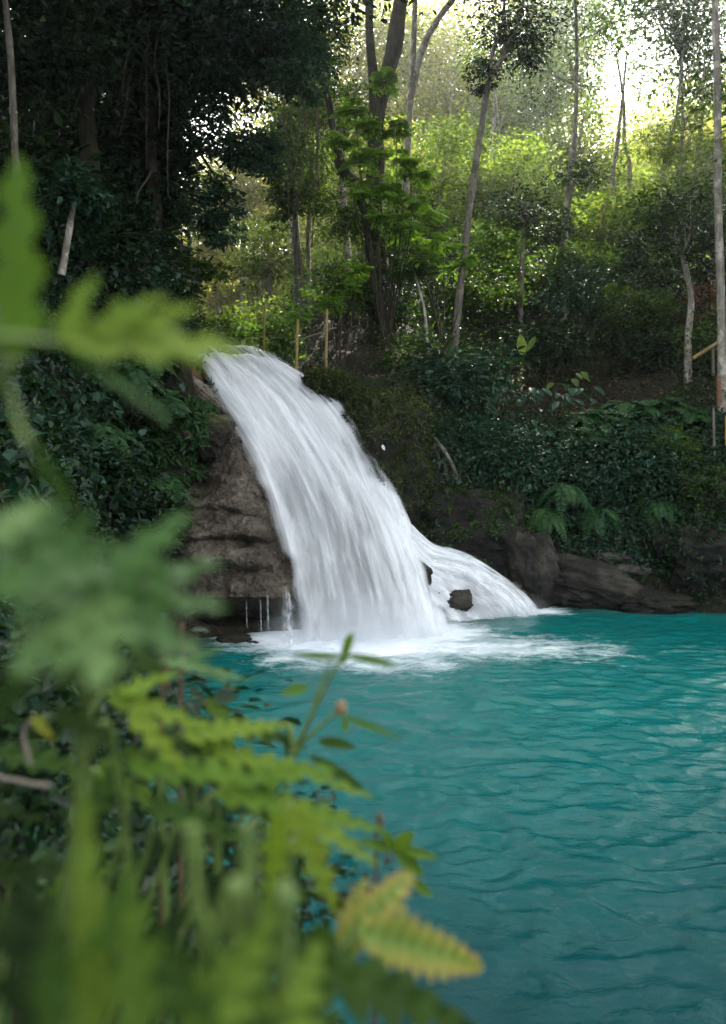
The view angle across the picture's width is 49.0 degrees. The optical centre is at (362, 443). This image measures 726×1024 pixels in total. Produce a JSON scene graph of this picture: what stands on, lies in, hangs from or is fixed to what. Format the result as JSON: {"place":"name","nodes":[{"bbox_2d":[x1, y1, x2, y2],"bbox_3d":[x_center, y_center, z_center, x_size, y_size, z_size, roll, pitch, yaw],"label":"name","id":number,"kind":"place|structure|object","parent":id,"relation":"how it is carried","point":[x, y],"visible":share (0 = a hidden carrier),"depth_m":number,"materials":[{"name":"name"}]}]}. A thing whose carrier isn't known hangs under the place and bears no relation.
{"place":"outdoors","nodes":[
{"label":"outdoors","id":0,"kind":"place"},
{"bbox_2d":[0,154,725,1023],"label":"ground","id":1,"kind":"structure","parent":0,"point":[348,594],"depth_m":14.62,"materials":[{"name":"soil"}]},
{"bbox_2d":[0,0,125,157],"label":"tree","id":2,"kind":"object","parent":1,"relation":"on","point":[16,65],"visible":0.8,"depth_m":13.29,"materials":[{"name":"green plant"}]},
{"bbox_2d":[30,154,125,275],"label":"tree","id":3,"kind":"object","parent":1,"relation":"on","point":[75,191],"visible":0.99,"depth_m":11.75,"materials":[{"name":"green plant"}]},
{"bbox_2d":[0,94,203,364],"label":"tree","id":4,"kind":"object","parent":1,"relation":"on","point":[36,158],"visible":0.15,"depth_m":14.14,"materials":[{"name":"green plant"}]},
{"bbox_2d":[0,113,208,1023],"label":"undergrowth","id":5,"kind":"object","parent":1,"relation":"on","point":[25,481],"visible":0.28,"depth_m":11.00,"materials":[{"name":"green plant"}]},
{"bbox_2d":[0,44,217,326],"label":"tree","id":6,"kind":"object","parent":1,"relation":"on","point":[178,214],"visible":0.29,"depth_m":17.13,"materials":[{"name":"green plant"}]},
{"bbox_2d":[0,496,230,1023],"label":"fern","id":7,"kind":"object","parent":1,"relation":"on","point":[95,610],"visible":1,"depth_m":0.51,"materials":[{"name":"green plant"}]},
{"bbox_2d":[83,414,150,471],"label":"fern","id":8,"kind":"object","parent":1,"relation":"on","point":[100,428],"visible":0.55,"depth_m":11.53,"materials":[{"name":"green plant"}]},
{"bbox_2d":[0,155,244,546],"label":"fern","id":9,"kind":"object","parent":1,"relation":"on","point":[119,329],"visible":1,"depth_m":0.51,"materials":[{"name":"green plant"}]},
{"bbox_2d":[72,437,173,520],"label":"shrub","id":10,"kind":"object","parent":1,"relation":"on","point":[143,478],"visible":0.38,"depth_m":11.06,"materials":[{"name":"green plant"}]},
{"bbox_2d":[109,471,194,562],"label":"shrub","id":11,"kind":"object","parent":1,"relation":"on","point":[157,523],"visible":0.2,"depth_m":11.58,"materials":[{"name":"green plant"}]},
{"bbox_2d":[125,410,200,488],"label":"shrub","id":12,"kind":"object","parent":1,"relation":"on","point":[177,466],"visible":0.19,"depth_m":13.20,"materials":[{"name":"green plant"}]},
{"bbox_2d":[122,397,216,484],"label":"undergrowth","id":13,"kind":"object","parent":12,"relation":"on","point":[150,437],"visible":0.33,"depth_m":13.16,"materials":[{"name":"green plant"}]},
{"bbox_2d":[0,715,326,1023],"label":"fern","id":14,"kind":"object","parent":1,"relation":"on","point":[47,867],"visible":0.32,"depth_m":1.14,"materials":[{"name":"green plant"}]},
{"bbox_2d":[0,595,333,1023],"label":"shrub","id":15,"kind":"object","parent":1,"relation":"on","point":[13,793],"visible":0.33,"depth_m":2.32,"materials":[{"name":"green plant"}]},
{"bbox_2d":[0,792,349,1023],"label":"fern","id":16,"kind":"object","parent":1,"relation":"on","point":[94,975],"visible":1,"depth_m":0.49,"materials":[{"name":"green plant"}]},
{"bbox_2d":[0,0,362,232],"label":"tree","id":17,"kind":"object","parent":1,"relation":"on","point":[87,122],"visible":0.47,"depth_m":15.22,"materials":[{"name":"green plant"}]},
{"bbox_2d":[3,761,371,1023],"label":"shrub","id":18,"kind":"object","parent":1,"relation":"on","point":[139,825],"visible":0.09,"depth_m":1.95,"materials":[{"name":"green plant"}]},
{"bbox_2d":[156,395,220,456],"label":"undergrowth","id":19,"kind":"object","parent":1,"relation":"on","point":[205,410],"visible":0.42,"depth_m":13.34,"materials":[{"name":"green plant"}]},
{"bbox_2d":[169,243,235,336],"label":"tree","id":20,"kind":"object","parent":1,"relation":"on","point":[209,268],"visible":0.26,"depth_m":18.38,"materials":[{"name":"green plant"}]},
{"bbox_2d":[172,412,235,463],"bbox_3d":[-2.911,-0.158,13.905,1.331,1.114,1.457,0,0,0],"label":"boulder","id":21,"kind":"object","parent":1,"relation":"on","point":[222,430],"visible":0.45,"depth_m":13.52,"materials":[{"name":"grey stone"}]},
{"bbox_2d":[198,311,266,354],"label":"shrub","id":22,"kind":"object","parent":1,"relation":"on","point":[224,333],"visible":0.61,"depth_m":20.88,"materials":[{"name":"green plant"}]},
{"bbox_2d":[176,126,303,353],"bbox_3d":[-6.465,-8.857,40.105,8.128,13.806,5.585,0,0,0],"label":"tree","id":23,"kind":"object","parent":1,"relation":"on","point":[245,182],"visible":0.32,"depth_m":39.58,"materials":[{"name":"green plant"}]},
{"bbox_2d":[167,384,313,617],"bbox_3d":[-2.421,1.351,15.234,3.630,5.024,6.049,0,0,0],"label":"tiered rock","id":24,"kind":"object","parent":1,"relation":"on","point":[234,522],"visible":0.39,"depth_m":12.91,"materials":[{"name":"brown stone"}]},
{"bbox_2d":[106,360,169,401],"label":"fern","id":25,"kind":"object","parent":24,"relation":"on","point":[141,379],"visible":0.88,"depth_m":12.74,"materials":[{"name":"green plant"}]},
{"bbox_2d":[142,389,197,429],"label":"fern","id":26,"kind":"object","parent":24,"relation":"on","point":[171,405],"visible":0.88,"depth_m":12.84,"materials":[{"name":"green plant"}]},
{"bbox_2d":[91,637,391,1023],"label":"fern","id":27,"kind":"object","parent":1,"relation":"on","point":[306,820],"visible":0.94,"depth_m":0.98,"materials":[{"name":"green plant"}]},
{"bbox_2d":[172,129,311,333],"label":"tree","id":28,"kind":"object","parent":1,"relation":"on","point":[217,300],"visible":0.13,"depth_m":51.38,"materials":[{"name":"green plant"}]},
{"bbox_2d":[204,292,294,356],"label":"shrub","id":29,"kind":"object","parent":1,"relation":"on","point":[251,315],"visible":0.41,"depth_m":23.82,"materials":[{"name":"green plant"}]},
{"bbox_2d":[213,214,310,356],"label":"tree","id":30,"kind":"object","parent":1,"relation":"on","point":[264,271],"visible":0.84,"depth_m":32.72,"materials":[{"name":"green plant"}]},
{"bbox_2d":[94,0,436,257],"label":"tree","id":31,"kind":"object","parent":1,"relation":"on","point":[290,74],"visible":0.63,"depth_m":15.24,"materials":[{"name":"green plant"}]},
{"bbox_2d":[159,90,289,253],"bbox_3d":[-2.976,-5.625,16.494,3.210,3.459,1.639,0,0,36],"label":"branch","id":32,"kind":"object","parent":31,"relation":"attached to","point":[255,151],"visible":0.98,"depth_m":16.14,"materials":[{"name":"green plant"}]},
{"bbox_2d":[248,307,312,364],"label":"shrub","id":33,"kind":"object","parent":1,"relation":"on","point":[279,328],"visible":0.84,"depth_m":19.36,"materials":[{"name":"green plant"}]},
{"bbox_2d":[261,119,337,346],"bbox_3d":[-1.846,-5.824,23.027,2.326,6.914,2.591,0,0,0],"label":"tree","id":34,"kind":"object","parent":1,"relation":"on","point":[277,189],"visible":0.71,"depth_m":22.83,"materials":[{"name":"green plant"}]},
{"bbox_2d":[252,73,348,324],"bbox_3d":[-1.907,-7.062,23.860,3.184,8.010,2.765,0,0,-15],"label":"tree","id":35,"kind":"object","parent":1,"relation":"on","point":[275,124],"visible":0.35,"depth_m":23.61,"materials":[{"name":"green plant"}]},
{"bbox_2d":[279,259,373,371],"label":"feather leaf shrub","id":36,"kind":"object","parent":1,"relation":"on","point":[353,279],"visible":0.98,"depth_m":18.38,"materials":[{"name":"green plant"}]},
{"bbox_2d":[296,258,379,349],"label":"shrub","id":37,"kind":"object","parent":1,"relation":"on","point":[357,301],"visible":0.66,"depth_m":19.84,"materials":[{"name":"green plant"}]},
{"bbox_2d":[281,632,400,880],"bbox_3d":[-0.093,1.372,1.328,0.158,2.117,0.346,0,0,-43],"label":"sprig","id":38,"kind":"object","parent":1,"relation":"on","point":[340,773],"visible":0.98,"depth_m":1.32,"materials":[{"name":"green plant"}]},
{"bbox_2d":[294,72,388,303],"bbox_3d":[-0.769,-7.268,23.726,2.711,7.288,2.934,0,0,41],"label":"tree","id":39,"kind":"object","parent":1,"relation":"on","point":[344,92],"visible":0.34,"depth_m":23.46,"materials":[{"name":"green plant"}]},
{"bbox_2d":[290,0,425,342],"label":"tree","id":40,"kind":"object","parent":1,"relation":"on","point":[394,41],"visible":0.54,"depth_m":20.70,"materials":[{"name":"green plant"}]},
{"bbox_2d":[232,0,493,198],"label":"tree","id":41,"kind":"object","parent":1,"relation":"on","point":[380,30],"visible":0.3,"depth_m":44.94,"materials":[{"name":"green plant"}]},
{"bbox_2d":[19,129,710,358],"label":"undergrowth","id":42,"kind":"object","parent":1,"relation":"on","point":[324,257],"visible":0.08,"depth_m":37.23,"materials":[{"name":"green plant"}]},
{"bbox_2d":[322,66,437,349],"bbox_3d":[0.396,-5.676,19.224,2.813,6.743,1.592,0,0,0],"label":"feather leaf shrub","id":43,"kind":"object","parent":1,"relation":"on","point":[395,227],"visible":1,"depth_m":19.27,"materials":[{"name":"green plant"}]},
{"bbox_2d":[290,869,482,1023],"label":"fern","id":44,"kind":"object","parent":1,"relation":"on","point":[370,924],"visible":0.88,"depth_m":0.85,"materials":[{"name":"green plant"}]},
{"bbox_2d":[358,389,431,527],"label":"cliff","id":45,"kind":"structure","parent":1,"relation":"on","point":[381,454],"depth_m":14.61,"materials":[{"name":"green plant"}]},
{"bbox_2d":[299,364,436,521],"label":"undergrowth","id":46,"kind":"object","parent":45,"relation":"on","point":[359,393],"visible":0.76,"depth_m":14.87,"materials":[{"name":"green plant"}]},
{"bbox_2d":[330,163,460,264],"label":"tree","id":47,"kind":"object","parent":1,"relation":"on","point":[425,224],"visible":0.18,"depth_m":27.90,"materials":[{"name":"green plant"}]},
{"bbox_2d":[358,812,437,1023],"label":"sprig","id":48,"kind":"object","parent":1,"relation":"on","point":[404,851],"visible":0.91,"depth_m":1.28,"materials":[{"name":"green plant"}]},
{"bbox_2d":[385,242,440,354],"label":"sapling","id":49,"kind":"object","parent":1,"relation":"on","point":[421,270],"visible":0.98,"depth_m":18.75,"materials":[{"name":"green plant"}]},
{"bbox_2d":[355,326,476,377],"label":"shrub","id":50,"kind":"object","parent":1,"relation":"on","point":[401,356],"visible":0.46,"depth_m":18.10,"materials":[{"name":"green plant"}]},
{"bbox_2d":[386,203,479,352],"bbox_3d":[1.732,-4.119,19.765,2.416,3.782,1.546,0,0,0],"label":"feather leaf shrub","id":51,"kind":"object","parent":1,"relation":"on","point":[439,237],"visible":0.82,"depth_m":19.88,"materials":[{"name":"green plant"}]},
{"bbox_2d":[354,109,537,267],"bbox_3d":[2.978,-8.545,29.942,7.036,8.108,5.058,0,0,0],"label":"tree","id":52,"kind":"object","parent":1,"relation":"on","point":[443,180],"visible":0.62,"depth_m":29.79,"materials":[{"name":"green plant"}]},
{"bbox_2d":[177,47,725,355],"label":"forest","id":53,"kind":"object","parent":1,"relation":"on","point":[303,232],"visible":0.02,"depth_m":59.45,"materials":[{"name":"green plant"}]},
{"bbox_2d":[345,0,567,243],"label":"tree","id":54,"kind":"object","parent":1,"relation":"on","point":[457,96],"visible":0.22,"depth_m":48.31,"materials":[{"name":"green plant"}]},
{"bbox_2d":[400,0,514,303],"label":"tree","id":55,"kind":"object","parent":1,"relation":"on","point":[415,61],"visible":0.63,"depth_m":26.91,"materials":[{"name":"brown plant"}]},
{"bbox_2d":[385,1,537,262],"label":"tree","id":56,"kind":"object","parent":1,"relation":"on","point":[463,214],"visible":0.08,"depth_m":36.25,"materials":[{"name":"green plant"}]},
{"bbox_2d":[398,335,539,424],"bbox_3d":[2.210,-1.302,17.131,2.959,1.974,2.475,0,0,0],"label":"shrub","id":57,"kind":"object","parent":1,"relation":"on","point":[464,374],"visible":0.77,"depth_m":16.68,"materials":[{"name":"green plant"}]},
{"bbox_2d":[412,248,539,339],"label":"shrub","id":58,"kind":"object","parent":1,"relation":"on","point":[494,294],"visible":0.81,"depth_m":22.84,"materials":[{"name":"green plant"}]},
{"bbox_2d":[412,213,539,319],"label":"tree","id":59,"kind":"object","parent":1,"relation":"on","point":[500,257],"visible":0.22,"depth_m":25.76,"materials":[{"name":"green plant"}]},
{"bbox_2d":[423,487,535,568],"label":"cliff","id":60,"kind":"structure","parent":1,"relation":"on","point":[487,544],"depth_m":14.77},
{"bbox_2d":[420,464,725,566],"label":"undergrowth","id":61,"kind":"object","parent":60,"relation":"on","point":[455,489],"visible":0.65,"depth_m":14.77,"materials":[{"name":"green plant"}]},
{"bbox_2d":[258,250,725,519],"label":"undergrowth","id":62,"kind":"object","parent":1,"relation":"on","point":[697,396],"visible":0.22,"depth_m":21.55,"materials":[{"name":"green plant"}]},
{"bbox_2d":[287,289,722,543],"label":"leaf litter","id":63,"kind":"object","parent":1,"relation":"on","point":[394,367],"visible":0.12,"depth_m":20.27,"materials":[{"name":"plant"}]},
{"bbox_2d":[447,0,568,364],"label":"tree","id":64,"kind":"object","parent":1,"relation":"on","point":[510,41],"visible":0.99,"depth_m":19.94,"materials":[{"name":"green plant"}]},
{"bbox_2d":[433,125,601,229],"bbox_3d":[5.599,-8.686,31.064,7.308,6.956,5.107,0,0,19],"label":"tree","id":65,"kind":"object","parent":1,"relation":"on","point":[521,158],"visible":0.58,"depth_m":30.65,"materials":[{"name":"green plant"}]},
{"bbox_2d":[412,24,630,241],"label":"tree","id":66,"kind":"object","parent":1,"relation":"on","point":[531,118],"visible":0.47,"depth_m":43.04,"materials":[{"name":"green plant"}]},
{"bbox_2d":[469,167,585,333],"bbox_3d":[4.759,-5.028,22.902,3.602,5.434,2.624,0,0,0],"label":"tree","id":67,"kind":"object","parent":1,"relation":"on","point":[524,223],"visible":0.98,"depth_m":22.94,"materials":[{"name":"green plant"}]},
{"bbox_2d":[437,409,618,505],"bbox_3d":[3.126,0.293,15.971,3.620,2.000,2.607,0,0,0],"label":"shrub","id":68,"kind":"object","parent":1,"relation":"on","point":[509,474],"visible":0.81,"depth_m":15.66,"materials":[{"name":"green plant"}]},
{"bbox_2d":[496,529,560,608],"bbox_3d":[3.183,2.489,15.031,1.342,1.781,1.356,0,0,-23],"label":"boulder","id":69,"kind":"object","parent":1,"relation":"on","point":[531,567],"visible":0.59,"depth_m":14.47,"materials":[{"name":"grey stone"}]},
{"bbox_2d":[350,345,725,621],"bbox_3d":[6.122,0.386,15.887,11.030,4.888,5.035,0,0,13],"label":"undergrowth","id":70,"kind":"object","parent":1,"relation":"on","point":[599,548],"visible":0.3,"depth_m":15.78,"materials":[{"name":"green plant"}]},
{"bbox_2d":[483,309,610,391],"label":"shrub","id":71,"kind":"object","parent":1,"relation":"on","point":[563,338],"visible":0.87,"depth_m":19.79,"materials":[{"name":"green plant"}]},
{"bbox_2d":[450,0,654,161],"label":"tree","id":72,"kind":"object","parent":1,"relation":"on","point":[579,12],"visible":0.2,"depth_m":50.92,"materials":[{"name":"green plant"}]},
{"bbox_2d":[478,236,631,319],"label":"tree","id":73,"kind":"object","parent":1,"relation":"on","point":[541,276],"visible":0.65,"depth_m":24.69,"materials":[{"name":"green plant"}]},
{"bbox_2d":[535,482,597,520],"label":"fern","id":74,"kind":"object","parent":1,"relation":"on","point":[565,491],"visible":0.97,"depth_m":15.27,"materials":[{"name":"green plant"}]},
{"bbox_2d":[507,82,644,200],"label":"tree","id":75,"kind":"object","parent":1,"relation":"on","point":[566,145],"visible":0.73,"depth_m":35.80,"materials":[{"name":"green plant"}]},
{"bbox_2d":[531,152,626,317],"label":"tree","id":76,"kind":"object","parent":1,"relation":"on","point":[582,175],"visible":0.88,"depth_m":25.48,"materials":[{"name":"green plant"}]},
{"bbox_2d":[499,0,667,313],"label":"tree","id":77,"kind":"object","parent":1,"relation":"on","point":[576,78],"visible":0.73,"depth_m":26.60,"materials":[{"name":"green plant"}]},
{"bbox_2d":[526,257,654,353],"bbox_3d":[6.384,-3.816,22.406,3.678,2.834,2.783,0,0,0],"label":"shrub","id":78,"kind":"object","parent":1,"relation":"on","point":[579,298],"visible":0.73,"depth_m":22.37,"materials":[{"name":"green plant"}]},
{"bbox_2d":[498,141,690,230],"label":"tree","id":79,"kind":"object","parent":1,"relation":"on","point":[624,175],"visible":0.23,"depth_m":37.26,"materials":[{"name":"green plant"}]},
{"bbox_2d":[509,181,687,293],"bbox_3d":[8.366,-6.823,28.050,6.697,4.965,3.875,0,0,0],"label":"tree","id":80,"kind":"object","parent":1,"relation":"on","point":[600,235],"visible":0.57,"depth_m":27.77,"materials":[{"name":"green plant"}]},
{"bbox_2d":[550,553,647,609],"bbox_3d":[4.276,2.654,14.893,2.637,1.260,1.326,0,0,0],"label":"boulder","id":81,"kind":"object","parent":1,"relation":"on","point":[585,583],"visible":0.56,"depth_m":14.40,"materials":[{"name":"grey stone"}]},
{"bbox_2d":[534,401,709,509],"bbox_3d":[5.298,0.288,16.218,3.650,2.350,3.022,0,0,0],"label":"shrub","id":82,"kind":"object","parent":1,"relation":"on","point":[622,474],"visible":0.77,"depth_m":15.87,"materials":[{"name":"green plant"}]},
{"bbox_2d":[579,0,665,209],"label":"tree","id":83,"kind":"object","parent":1,"relation":"on","point":[629,168],"visible":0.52,"depth_m":35.94,"materials":[{"name":"green plant"}]},
{"bbox_2d":[578,0,676,250],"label":"tree","id":84,"kind":"object","parent":1,"relation":"on","point":[614,161],"visible":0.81,"depth_m":33.95,"materials":[{"name":"green plant"}]},
{"bbox_2d":[565,236,697,309],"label":"tree","id":85,"kind":"object","parent":1,"relation":"on","point":[614,264],"visible":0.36,"depth_m":24.68,"materials":[{"name":"green plant"}]},
{"bbox_2d":[581,278,687,372],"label":"shrub","id":86,"kind":"object","parent":1,"relation":"on","point":[645,318],"visible":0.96,"depth_m":21.30,"materials":[{"name":"green plant"}]},
{"bbox_2d":[545,0,725,224],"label":"tree","id":87,"kind":"object","parent":1,"relation":"on","point":[696,63],"visible":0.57,"depth_m":35.74,"materials":[{"name":"green plant"}]},
{"bbox_2d":[618,588,697,613],"bbox_3d":[5.326,2.904,14.418,1.642,0.570,1.045,0,0,0],"label":"rock","id":88,"kind":"object","parent":1,"relation":"on","point":[648,601],"visible":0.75,"depth_m":14.07,"materials":[{"name":"grey stone"}]},
{"bbox_2d":[617,326,705,375],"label":"shrub","id":89,"kind":"object","parent":1,"relation":"on","point":[657,342],"visible":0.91,"depth_m":20.23,"materials":[{"name":"green plant"}]},
{"bbox_2d":[600,110,725,221],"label":"tree","id":90,"kind":"object","parent":1,"relation":"on","point":[675,168],"visible":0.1,"depth_m":42.95,"materials":[{"name":"green plant"}]},
{"bbox_2d":[605,259,725,322],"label":"shrub","id":91,"kind":"object","parent":1,"relation":"on","point":[664,282],"visible":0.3,"depth_m":23.76,"materials":[{"name":"green plant"}]},
{"bbox_2d":[612,177,725,382],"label":"tree","id":92,"kind":"object","parent":1,"relation":"on","point":[680,248],"visible":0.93,"depth_m":19.57,"materials":[{"name":"green plant"}]},
{"bbox_2d":[615,97,725,187],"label":"tree","id":93,"kind":"object","parent":1,"relation":"on","point":[679,126],"visible":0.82,"depth_m":32.81,"materials":[{"name":"green plant"}]},
{"bbox_2d":[625,133,725,260],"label":"tree","id":94,"kind":"object","parent":1,"relation":"on","point":[703,153],"visible":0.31,"depth_m":29.73,"materials":[{"name":"green plant"}]},
{"bbox_2d":[635,421,725,483],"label":"shrub","id":95,"kind":"object","parent":1,"relation":"on","point":[677,449],"visible":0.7,"depth_m":16.02,"materials":[{"name":"green plant"}]},
{"bbox_2d":[636,0,725,265],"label":"tree","id":96,"kind":"object","parent":1,"relation":"on","point":[698,26],"visible":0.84,"depth_m":33.99,"materials":[{"name":"green plant"}]},
{"bbox_2d":[640,165,725,292],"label":"tree","id":97,"kind":"object","parent":1,"relation":"on","point":[708,178],"visible":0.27,"depth_m":26.78,"materials":[{"name":"green plant"}]},
{"bbox_2d":[644,463,725,600],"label":"undergrowth","id":98,"kind":"object","parent":1,"relation":"on","point":[669,530],"visible":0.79,"depth_m":14.49,"materials":[{"name":"green plant"}]},
{"bbox_2d":[649,521,725,598],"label":"boulder","id":99,"kind":"object","parent":1,"relation":"on","point":[689,564],"visible":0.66,"depth_m":14.13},
{"bbox_2d":[660,303,725,382],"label":"shrub","id":100,"kind":"object","parent":1,"relation":"on","point":[700,331],"visible":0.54,"depth_m":19.46,"materials":[{"name":"green plant"}]},
{"bbox_2d":[712,0,725,411],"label":"tree","id":101,"kind":"object","parent":1,"relation":"on","point":[720,289],"visible":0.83,"depth_m":17.93,"materials":[{"name":"grey plant"}]},
{"bbox_2d":[202,345,534,641],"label":"waterfall","id":102,"kind":"structure","parent":0,"point":[281,416],"depth_m":14.06,"materials":[{"name":"liquid"}]},
{"bbox_2d":[118,605,725,1023],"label":"water","id":103,"kind":"structure","parent":0,"point":[546,787],"depth_m":6.95,"materials":[{"name":"teal liquid"}]},
{"bbox_2d":[185,0,725,250],"label":"sky","id":104,"kind":"structure","parent":0,"point":[474,22],"materials":[{"name":"white"}]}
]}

